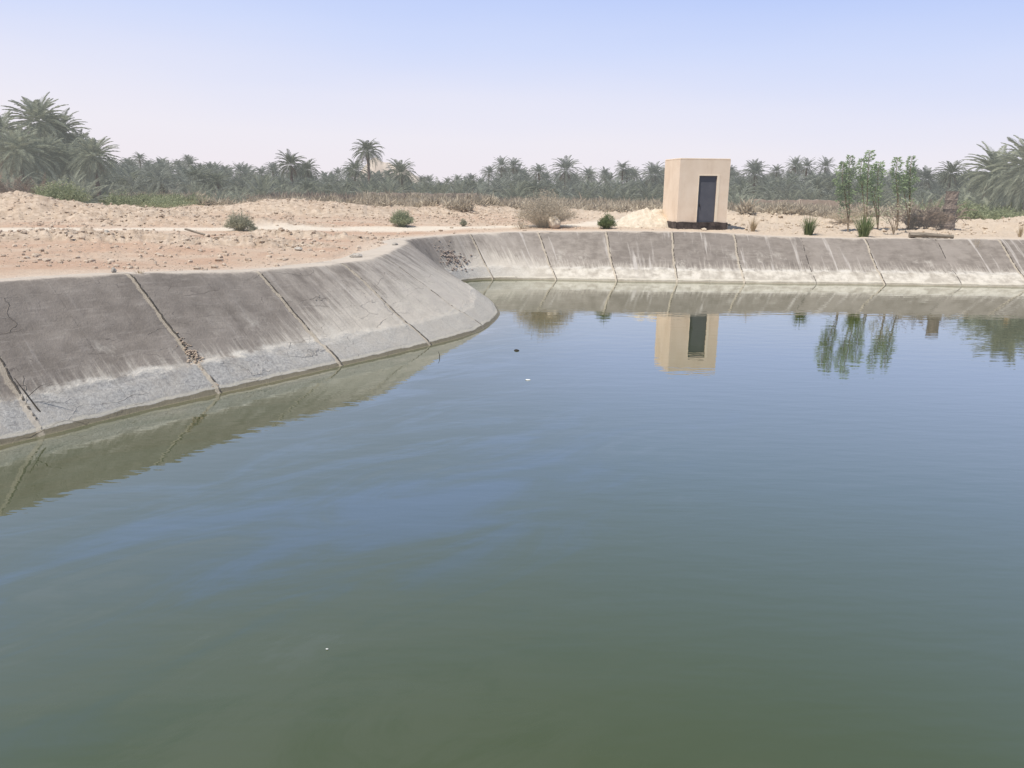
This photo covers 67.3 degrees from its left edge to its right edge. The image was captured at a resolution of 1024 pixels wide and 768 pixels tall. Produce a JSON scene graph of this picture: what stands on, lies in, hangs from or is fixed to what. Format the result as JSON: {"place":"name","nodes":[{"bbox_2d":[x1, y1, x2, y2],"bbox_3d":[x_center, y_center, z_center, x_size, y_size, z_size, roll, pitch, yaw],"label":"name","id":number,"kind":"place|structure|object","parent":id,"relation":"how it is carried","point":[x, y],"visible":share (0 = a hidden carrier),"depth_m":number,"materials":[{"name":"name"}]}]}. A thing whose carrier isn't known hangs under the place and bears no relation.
{"place":"outdoors","nodes":[
{"label":"outdoors","id":0,"kind":"place"},
{"bbox_2d":[357,158,395,186],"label":"hill","id":1,"kind":"structure","parent":0,"point":[382,165],"depth_m":401.89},
{"bbox_2d":[0,280,1023,767],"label":"water","id":2,"kind":"structure","parent":0,"point":[642,524],"depth_m":7.51,"materials":[{"name":"green liquid"}]},
{"bbox_2d":[0,185,1023,278],"bbox_3d":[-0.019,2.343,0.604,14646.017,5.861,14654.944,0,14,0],"label":"ground","id":3,"kind":"structure","parent":0,"point":[255,254],"depth_m":30.38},
{"bbox_2d":[0,109,30,180],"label":"palm tree","id":4,"kind":"object","parent":3,"relation":"on","point":[4,122],"visible":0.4,"depth_m":59.04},
{"bbox_2d":[0,168,34,189],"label":"young palm","id":5,"kind":"object","parent":3,"relation":"on","point":[5,176],"visible":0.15,"depth_m":52.16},
{"bbox_2d":[0,127,54,183],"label":"palm tree","id":6,"kind":"object","parent":3,"relation":"on","point":[16,142],"visible":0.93,"depth_m":55.16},
{"bbox_2d":[0,172,66,193],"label":"dead frond stack","id":7,"kind":"object","parent":3,"relation":"on","point":[3,189],"visible":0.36,"depth_m":48.31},
{"bbox_2d":[1,93,75,156],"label":"palm tree","id":8,"kind":"object","parent":3,"relation":"on","point":[36,109],"visible":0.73,"depth_m":62.06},
{"bbox_2d":[4,132,74,183],"bbox_3d":[-35.287,-16.107,57.935,4.669,5.671,4.636,-3,15,-15],"label":"palm tree","id":9,"kind":"object","parent":3,"relation":"on","point":[47,150],"visible":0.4,"depth_m":57.20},
{"bbox_2d":[24,165,95,194],"bbox_3d":[-34.799,-14.789,58.132,6.127,3.612,5.889,13,19,41],"label":"young palm","id":10,"kind":"object","parent":3,"relation":"on","point":[62,174],"visible":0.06,"depth_m":57.25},
{"bbox_2d":[28,178,93,202],"bbox_3d":[-24.329,-10.279,41.300,3.298,1.694,3.173,0,14,0],"label":"bush","id":11,"kind":"object","parent":3,"relation":"on","point":[67,194],"visible":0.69,"depth_m":40.98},
{"bbox_2d":[38,108,89,165],"bbox_3d":[-38.361,-19.203,65.332,4.981,8.009,4.936,5,15,15],"label":"palm tree","id":12,"kind":"object","parent":3,"relation":"on","point":[68,139],"visible":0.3,"depth_m":64.61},
{"bbox_2d":[41,137,90,185],"bbox_3d":[-33.954,-16.145,58.887,4.292,5.444,4.127,3,15,8],"label":"palm tree","id":13,"kind":"object","parent":3,"relation":"on","point":[63,147],"visible":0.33,"depth_m":58.08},
{"bbox_2d":[30,164,106,202],"bbox_3d":[-31.591,-13.960,54.655,5.282,3.334,5.864,-9,17,-33],"label":"young palm","id":14,"kind":"object","parent":3,"relation":"on","point":[64,179],"visible":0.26,"depth_m":53.94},
{"bbox_2d":[58,171,113,204],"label":"young palm","id":15,"kind":"object","parent":3,"relation":"on","point":[88,189],"visible":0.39,"depth_m":53.15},
{"bbox_2d":[64,133,123,201],"bbox_3d":[-31.414,-16.035,57.966,4.098,5.397,4.258,-13,20,-42],"label":"palm tree","id":16,"kind":"object","parent":3,"relation":"on","point":[89,159],"visible":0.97,"depth_m":57.25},
{"bbox_2d":[87,182,124,202],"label":"young palm","id":17,"kind":"object","parent":3,"relation":"on","point":[108,189],"visible":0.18,"depth_m":59.90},
{"bbox_2d":[104,189,143,206],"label":"bush","id":18,"kind":"object","parent":3,"relation":"on","point":[123,199],"visible":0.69,"depth_m":45.53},
{"bbox_2d":[110,167,147,193],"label":"palm tree","id":19,"kind":"object","parent":3,"relation":"on","point":[132,174],"visible":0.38,"depth_m":102.19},
{"bbox_2d":[132,193,157,207],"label":"bush","id":20,"kind":"object","parent":3,"relation":"on","point":[146,198],"visible":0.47,"depth_m":50.46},
{"bbox_2d":[150,170,176,193],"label":"palm tree","id":21,"kind":"object","parent":3,"relation":"on","point":[163,191],"visible":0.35,"depth_m":110.47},
{"bbox_2d":[151,159,179,190],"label":"palm tree","id":22,"kind":"object","parent":3,"relation":"on","point":[164,164],"visible":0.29,"depth_m":129.65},
{"bbox_2d":[140,196,191,207],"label":"bush","id":23,"kind":"object","parent":3,"relation":"on","point":[169,204],"visible":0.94,"depth_m":48.37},
{"bbox_2d":[177,157,199,169],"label":"palm tree","id":24,"kind":"object","parent":3,"relation":"on","point":[189,161],"visible":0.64,"depth_m":152.07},
{"bbox_2d":[172,181,211,196],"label":"young palm","id":25,"kind":"object","parent":3,"relation":"on","point":[195,187],"visible":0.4,"depth_m":85.72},
{"bbox_2d":[174,165,216,192],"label":"palm tree","id":26,"kind":"object","parent":3,"relation":"on","point":[194,171],"visible":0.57,"depth_m":101.17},
{"bbox_2d":[203,170,229,193],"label":"palm tree","id":27,"kind":"object","parent":3,"relation":"on","point":[217,177],"visible":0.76,"depth_m":102.65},
{"bbox_2d":[203,186,242,202],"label":"young palm","id":28,"kind":"object","parent":3,"relation":"on","point":[220,195],"visible":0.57,"depth_m":58.06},
{"bbox_2d":[209,164,240,192],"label":"palm tree","id":29,"kind":"object","parent":3,"relation":"on","point":[230,172],"visible":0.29,"depth_m":118.96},
{"bbox_2d":[223,211,254,230],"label":"shrub","id":30,"kind":"object","parent":3,"relation":"on","point":[237,222],"visible":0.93,"depth_m":26.79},
{"bbox_2d":[226,187,255,202],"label":"young palm","id":31,"kind":"object","parent":3,"relation":"on","point":[238,192],"visible":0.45,"depth_m":60.12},
{"bbox_2d":[236,165,260,181],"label":"palm tree","id":32,"kind":"object","parent":3,"relation":"on","point":[246,173],"visible":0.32,"depth_m":131.45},
{"bbox_2d":[229,172,285,197],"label":"young palm","id":33,"kind":"object","parent":3,"relation":"on","point":[260,190],"visible":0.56,"depth_m":77.16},
{"bbox_2d":[0,191,535,270],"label":"rubble","id":34,"kind":"object","parent":3,"relation":"on","point":[219,257],"visible":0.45,"depth_m":24.29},
{"bbox_2d":[263,162,282,178],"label":"palm tree","id":35,"kind":"object","parent":3,"relation":"on","point":[272,166],"visible":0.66,"depth_m":153.16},
{"bbox_2d":[271,150,307,188],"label":"palm tree","id":36,"kind":"object","parent":3,"relation":"on","point":[289,159],"visible":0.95,"depth_m":115.02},
{"bbox_2d":[293,177,318,193],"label":"palm tree","id":37,"kind":"object","parent":3,"relation":"on","point":[307,185],"visible":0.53,"depth_m":103.34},
{"bbox_2d":[295,158,320,179],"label":"palm tree","id":38,"kind":"object","parent":3,"relation":"on","point":[309,166],"visible":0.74,"depth_m":122.85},
{"bbox_2d":[317,170,339,186],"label":"palm tree","id":39,"kind":"object","parent":3,"relation":"on","point":[331,176],"visible":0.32,"depth_m":122.70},
{"bbox_2d":[325,184,355,196],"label":"young palm","id":40,"kind":"object","parent":3,"relation":"on","point":[341,189],"visible":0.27,"depth_m":82.11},
{"bbox_2d":[333,178,359,193],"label":"palm tree","id":41,"kind":"object","parent":3,"relation":"on","point":[345,186],"visible":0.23,"depth_m":102.76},
{"bbox_2d":[340,159,367,181],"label":"palm tree","id":42,"kind":"object","parent":3,"relation":"on","point":[356,172],"visible":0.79,"depth_m":124.86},
{"bbox_2d":[340,176,388,194],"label":"young palm","id":43,"kind":"object","parent":3,"relation":"on","point":[368,187],"visible":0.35,"depth_m":84.95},
{"bbox_2d":[351,138,383,182],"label":"palm tree","id":44,"kind":"object","parent":3,"relation":"on","point":[366,147],"visible":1,"depth_m":112.62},
{"bbox_2d":[363,175,411,192],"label":"young palm","id":45,"kind":"object","parent":3,"relation":"on","point":[391,187],"visible":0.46,"depth_m":82.61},
{"bbox_2d":[384,158,418,192],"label":"palm tree","id":46,"kind":"object","parent":3,"relation":"on","point":[399,168],"visible":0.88,"depth_m":96.08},
{"bbox_2d":[388,208,415,226],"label":"shrub","id":47,"kind":"object","parent":3,"relation":"on","point":[400,218],"visible":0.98,"depth_m":32.60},
{"bbox_2d":[401,180,437,192],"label":"young palm","id":48,"kind":"object","parent":3,"relation":"on","point":[420,190],"visible":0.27,"depth_m":91.29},
{"bbox_2d":[370,192,476,196],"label":"mud wall","id":49,"kind":"structure","parent":3,"relation":"on","point":[426,194],"depth_m":71.72,"materials":[{"name":"brick"}]},
{"bbox_2d":[415,177,462,193],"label":"young palm","id":50,"kind":"object","parent":3,"relation":"on","point":[438,188],"visible":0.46,"depth_m":77.70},
{"bbox_2d":[441,180,475,193],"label":"young palm","id":51,"kind":"object","parent":3,"relation":"on","point":[460,190],"visible":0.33,"depth_m":88.52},
{"bbox_2d":[480,166,495,181],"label":"palm tree","id":52,"kind":"object","parent":3,"relation":"on","point":[488,172],"visible":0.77,"depth_m":198.62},
{"bbox_2d":[492,155,511,179],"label":"palm tree","id":53,"kind":"object","parent":3,"relation":"on","point":[503,169],"visible":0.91,"depth_m":144.10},
{"bbox_2d":[0,231,1023,445],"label":"concrete lining","id":54,"kind":"object","parent":3,"relation":"on","point":[89,348],"visible":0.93,"depth_m":15.92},
{"bbox_2d":[176,332,227,386],"bbox_3d":[-5.418,-0.423,13.248,1.048,0.844,0.554,10,17,32],"label":"crumbled mortar","id":55,"kind":"object","parent":54,"relation":"on","point":[187,352],"visible":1,"depth_m":13.26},
{"bbox_2d":[434,240,472,271],"bbox_3d":[-2.239,-4.790,28.736,1.024,1.153,1.937,13,19,41],"label":"brick rubble","id":56,"kind":"object","parent":54,"relation":"on","point":[453,256],"visible":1,"depth_m":28.69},
{"bbox_2d":[504,157,523,175],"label":"palm tree","id":57,"kind":"object","parent":3,"relation":"on","point":[513,164],"visible":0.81,"depth_m":147.89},
{"bbox_2d":[497,180,532,198],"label":"young palm","id":58,"kind":"object","parent":3,"relation":"on","point":[513,193],"visible":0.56,"depth_m":80.33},
{"bbox_2d":[89,187,942,218],"bbox_3d":[-9.569,-13.692,57.179,76.610,1.892,35.582,0,14,0],"label":"dry scrub","id":59,"kind":"object","parent":3,"relation":"on","point":[466,201],"visible":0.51,"depth_m":51.14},
{"bbox_2d":[24,161,1007,206],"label":"palm undergrowth","id":60,"kind":"object","parent":3,"relation":"on","point":[156,172],"visible":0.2,"depth_m":99.80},
{"bbox_2d":[506,171,526,187],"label":"palm tree","id":61,"kind":"object","parent":3,"relation":"on","point":[516,178],"visible":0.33,"depth_m":131.57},
{"bbox_2d":[505,181,533,198],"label":"palm tree","id":62,"kind":"object","parent":3,"relation":"on","point":[515,186],"visible":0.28,"depth_m":100.52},
{"bbox_2d":[527,164,548,180],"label":"palm tree","id":63,"kind":"object","parent":3,"relation":"on","point":[538,168],"visible":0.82,"depth_m":144.25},
{"bbox_2d":[524,178,551,198],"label":"palm tree","id":64,"kind":"object","parent":3,"relation":"on","point":[536,186],"visible":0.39,"depth_m":101.77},
{"bbox_2d":[513,188,579,227],"bbox_3d":[1.480,-7.746,33.733,2.988,1.769,3.048,0,14,0],"label":"thorn bush","id":65,"kind":"object","parent":3,"relation":"on","point":[540,214],"visible":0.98,"depth_m":33.37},
{"bbox_2d":[548,216,560,228],"bbox_3d":[1.812,-6.917,33.066,0.549,0.609,0.526,0,14,0],"label":"boulder","id":66,"kind":"object","parent":3,"relation":"on","point":[555,224],"visible":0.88,"depth_m":32.88,"materials":[{"name":"stone"}]},
{"bbox_2d":[98,191,1021,218],"bbox_3d":[0.960,-12.467,52.970,72.864,1.458,14.643,3,15,8],"label":"green scrub","id":67,"kind":"object","parent":3,"relation":"on","point":[194,201],"visible":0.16,"depth_m":54.98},
{"bbox_2d":[112,190,1012,208],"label":"brown scrub","id":68,"kind":"object","parent":3,"relation":"on","point":[307,194],"visible":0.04,"depth_m":69.44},
{"bbox_2d":[548,155,581,188],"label":"palm tree","id":69,"kind":"object","parent":3,"relation":"on","point":[568,164],"visible":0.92,"depth_m":113.26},
{"bbox_2d":[562,183,602,199],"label":"young palm","id":70,"kind":"object","parent":3,"relation":"on","point":[583,194],"visible":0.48,"depth_m":83.36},
{"bbox_2d":[578,166,599,183],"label":"palm tree","id":71,"kind":"object","parent":3,"relation":"on","point":[589,174],"visible":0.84,"depth_m":150.43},
{"bbox_2d":[596,210,617,228],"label":"shrub","id":72,"kind":"object","parent":3,"relation":"on","point":[605,222],"visible":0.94,"depth_m":32.77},
{"bbox_2d":[598,171,620,187],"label":"palm tree","id":73,"kind":"object","parent":3,"relation":"on","point":[609,176],"visible":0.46,"depth_m":151.95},
{"bbox_2d":[584,181,634,201],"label":"young palm","id":74,"kind":"object","parent":3,"relation":"on","point":[606,188],"visible":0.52,"depth_m":77.41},
{"bbox_2d":[615,160,631,182],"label":"palm tree","id":75,"kind":"object","parent":3,"relation":"on","point":[623,165],"visible":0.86,"depth_m":158.55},
{"bbox_2d":[606,188,644,201],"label":"young palm","id":76,"kind":"object","parent":3,"relation":"on","point":[628,195],"visible":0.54,"depth_m":75.69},
{"bbox_2d":[623,167,643,182],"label":"palm tree","id":77,"kind":"object","parent":3,"relation":"on","point":[634,173],"visible":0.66,"depth_m":151.68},
{"bbox_2d":[614,208,667,227],"bbox_3d":[6.163,-7.533,34.810,3.500,0.910,2.600,0,14,0],"label":"sand pile","id":78,"kind":"object","parent":3,"relation":"on","point":[647,217],"visible":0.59,"depth_m":34.09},
{"bbox_2d":[628,181,663,200],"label":"young palm","id":79,"kind":"object","parent":3,"relation":"on","point":[646,193],"visible":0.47,"depth_m":77.93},
{"bbox_2d":[638,161,664,185],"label":"palm tree","id":80,"kind":"object","parent":3,"relation":"on","point":[653,170],"visible":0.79,"depth_m":105.81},
{"bbox_2d":[663,158,730,229],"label":"pump house","id":81,"kind":"structure","parent":3,"relation":"on","point":[695,193],"depth_m":32.77,"materials":[{"name":"beige paint"}]},
{"bbox_2d":[697,176,716,221],"bbox_3d":[8.288,-7.757,32.841,0.786,2.178,0.075,-1,15,-7],"label":"door","id":82,"kind":"structure","parent":81,"relation":"in","point":[707,184],"depth_m":32.81,"materials":[{"name":"metal"}]},
{"bbox_2d":[436,203,1023,234],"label":"gravel","id":83,"kind":"structure","parent":3,"relation":"on","point":[780,216],"depth_m":36.61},
{"bbox_2d":[728,190,753,204],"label":"young palm","id":84,"kind":"object","parent":3,"relation":"on","point":[732,198],"visible":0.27,"depth_m":55.89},
{"bbox_2d":[730,179,761,198],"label":"palm tree","id":85,"kind":"object","parent":3,"relation":"on","point":[743,182],"visible":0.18,"depth_m":103.47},
{"bbox_2d":[738,161,770,192],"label":"palm tree","id":86,"kind":"object","parent":3,"relation":"on","point":[755,171],"visible":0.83,"depth_m":113.38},
{"bbox_2d":[769,164,785,177],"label":"palm tree","id":87,"kind":"object","parent":3,"relation":"on","point":[777,168],"visible":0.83,"depth_m":150.95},
{"bbox_2d":[774,187,809,199],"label":"young palm","id":88,"kind":"object","parent":3,"relation":"on","point":[794,196],"visible":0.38,"depth_m":75.73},
{"bbox_2d":[784,156,804,175],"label":"palm tree","id":89,"kind":"object","parent":3,"relation":"on","point":[795,160],"visible":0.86,"depth_m":143.97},
{"bbox_2d":[751,199,850,206],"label":"mud wall","id":90,"kind":"structure","parent":3,"relation":"on","point":[831,202],"depth_m":64.04,"materials":[{"name":"soil"}]},
{"bbox_2d":[797,157,818,181],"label":"palm tree","id":91,"kind":"object","parent":3,"relation":"on","point":[807,169],"visible":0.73,"depth_m":148.85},
{"bbox_2d":[800,217,819,235],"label":"grass clump","id":92,"kind":"object","parent":3,"relation":"on","point":[807,229],"visible":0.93,"depth_m":31.95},
{"bbox_2d":[790,186,833,199],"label":"young palm","id":93,"kind":"object","parent":3,"relation":"on","point":[813,196],"visible":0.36,"depth_m":89.62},
{"bbox_2d":[801,176,831,197],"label":"palm tree","id":94,"kind":"object","parent":3,"relation":"on","point":[818,180],"visible":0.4,"depth_m":104.26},
{"bbox_2d":[813,157,837,174],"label":"palm tree","id":95,"kind":"object","parent":3,"relation":"on","point":[825,162],"visible":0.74,"depth_m":134.40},
{"bbox_2d":[812,168,840,196],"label":"palm tree","id":96,"kind":"object","parent":3,"relation":"on","point":[831,175],"visible":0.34,"depth_m":120.50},
{"bbox_2d":[823,205,863,222],"bbox_3d":[16.900,-8.654,39.019,2.131,0.931,2.164,0,14,0],"label":"bush","id":97,"kind":"object","parent":3,"relation":"on","point":[843,219],"visible":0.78,"depth_m":38.89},
{"bbox_2d":[832,155,857,231],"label":"sapling","id":98,"kind":"object","parent":3,"relation":"on","point":[844,174],"visible":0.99,"depth_m":33.41,"materials":[{"name":"green plant"}]},
{"bbox_2d":[854,150,876,220],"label":"sapling","id":99,"kind":"object","parent":3,"relation":"on","point":[860,178],"visible":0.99,"depth_m":33.49,"materials":[{"name":"green plant"}]},
{"bbox_2d":[849,213,881,236],"bbox_3d":[14.395,-6.548,31.356,1.523,1.142,1.416,0,14,0],"label":"grass clump","id":100,"kind":"object","parent":3,"relation":"on","point":[863,227],"visible":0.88,"depth_m":31.28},
{"bbox_2d":[857,160,887,229],"bbox_3d":[15.986,-8.359,34.118,1.224,3.015,1.170,0,14,0],"label":"sapling","id":101,"kind":"object","parent":3,"relation":"on","point":[878,188],"visible":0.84,"depth_m":33.95,"materials":[{"name":"green plant"}]},
{"bbox_2d":[856,184,894,207],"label":"palm tree","id":102,"kind":"object","parent":3,"relation":"on","point":[877,193],"visible":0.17,"depth_m":98.09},
{"bbox_2d":[864,189,896,208],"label":"young palm","id":103,"kind":"object","parent":3,"relation":"on","point":[885,202],"visible":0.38,"depth_m":90.39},
{"bbox_2d":[881,198,910,234],"bbox_3d":[16.152,-7.055,32.408,1.187,1.580,0.617,0,14,0],"label":"dry thorn bush","id":104,"kind":"object","parent":3,"relation":"on","point":[893,227],"visible":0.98,"depth_m":32.41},
{"bbox_2d":[888,157,907,230],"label":"sapling","id":105,"kind":"object","parent":3,"relation":"on","point":[898,176],"visible":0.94,"depth_m":33.95,"materials":[{"name":"green plant"}]},
{"bbox_2d":[897,155,920,229],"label":"sapling","id":106,"kind":"object","parent":3,"relation":"on","point":[909,179],"visible":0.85,"depth_m":34.36,"materials":[{"name":"green plant"}]},
{"bbox_2d":[900,202,922,229],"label":"bush","id":107,"kind":"object","parent":3,"relation":"on","point":[913,220],"visible":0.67,"depth_m":35.55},
{"bbox_2d":[891,193,943,206],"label":"young palm","id":108,"kind":"object","parent":3,"relation":"on","point":[926,200],"visible":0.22,"depth_m":50.22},
{"bbox_2d":[912,166,942,189],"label":"palm tree","id":109,"kind":"object","parent":3,"relation":"on","point":[926,174],"visible":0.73,"depth_m":105.75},
{"bbox_2d":[880,191,977,229],"bbox_3d":[19.387,-8.045,35.677,3.535,1.750,2.868,-6,16,-22],"label":"dead frond stack","id":110,"kind":"object","parent":3,"relation":"on","point":[936,217],"visible":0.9,"depth_m":35.25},
{"bbox_2d":[908,232,953,237],"bbox_3d":[16.852,-5.975,30.918,1.649,0.224,0.256,3,15,9],"label":"log","id":111,"kind":"object","parent":3,"relation":"on","point":[920,234],"visible":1,"depth_m":30.85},
{"bbox_2d":[934,159,971,190],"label":"palm tree","id":112,"kind":"object","parent":3,"relation":"on","point":[949,170],"visible":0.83,"depth_m":100.91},
{"bbox_2d":[929,184,987,204],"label":"young palm","id":113,"kind":"object","parent":3,"relation":"on","point":[962,196],"visible":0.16,"depth_m":48.21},
{"bbox_2d":[956,197,988,219],"bbox_3d":[24.146,-9.235,40.962,2.086,1.474,1.914,-3,15,-14],"label":"bush","id":114,"kind":"object","parent":3,"relation":"on","point":[971,214],"visible":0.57,"depth_m":40.58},
{"bbox_2d":[956,141,1017,205],"bbox_3d":[32.807,-13.757,52.210,4.816,5.350,4.727,-12,19,-39],"label":"palm tree","id":115,"kind":"object","parent":3,"relation":"on","point":[983,185],"visible":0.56,"depth_m":51.95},
{"bbox_2d":[958,192,1020,211],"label":"young palm","id":116,"kind":"object","parent":3,"relation":"on","point":[977,201],"visible":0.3,"depth_m":46.46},
{"bbox_2d":[972,205,1023,219],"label":"bush","id":117,"kind":"object","parent":3,"relation":"on","point":[993,214],"visible":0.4,"depth_m":41.14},
{"bbox_2d":[981,135,1023,212],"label":"palm tree","id":118,"kind":"object","parent":3,"relation":"on","point":[1017,188],"visible":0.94,"depth_m":44.44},
{"bbox_2d":[0,0,1023,184],"label":"sky","id":119,"kind":"structure","parent":0,"point":[449,87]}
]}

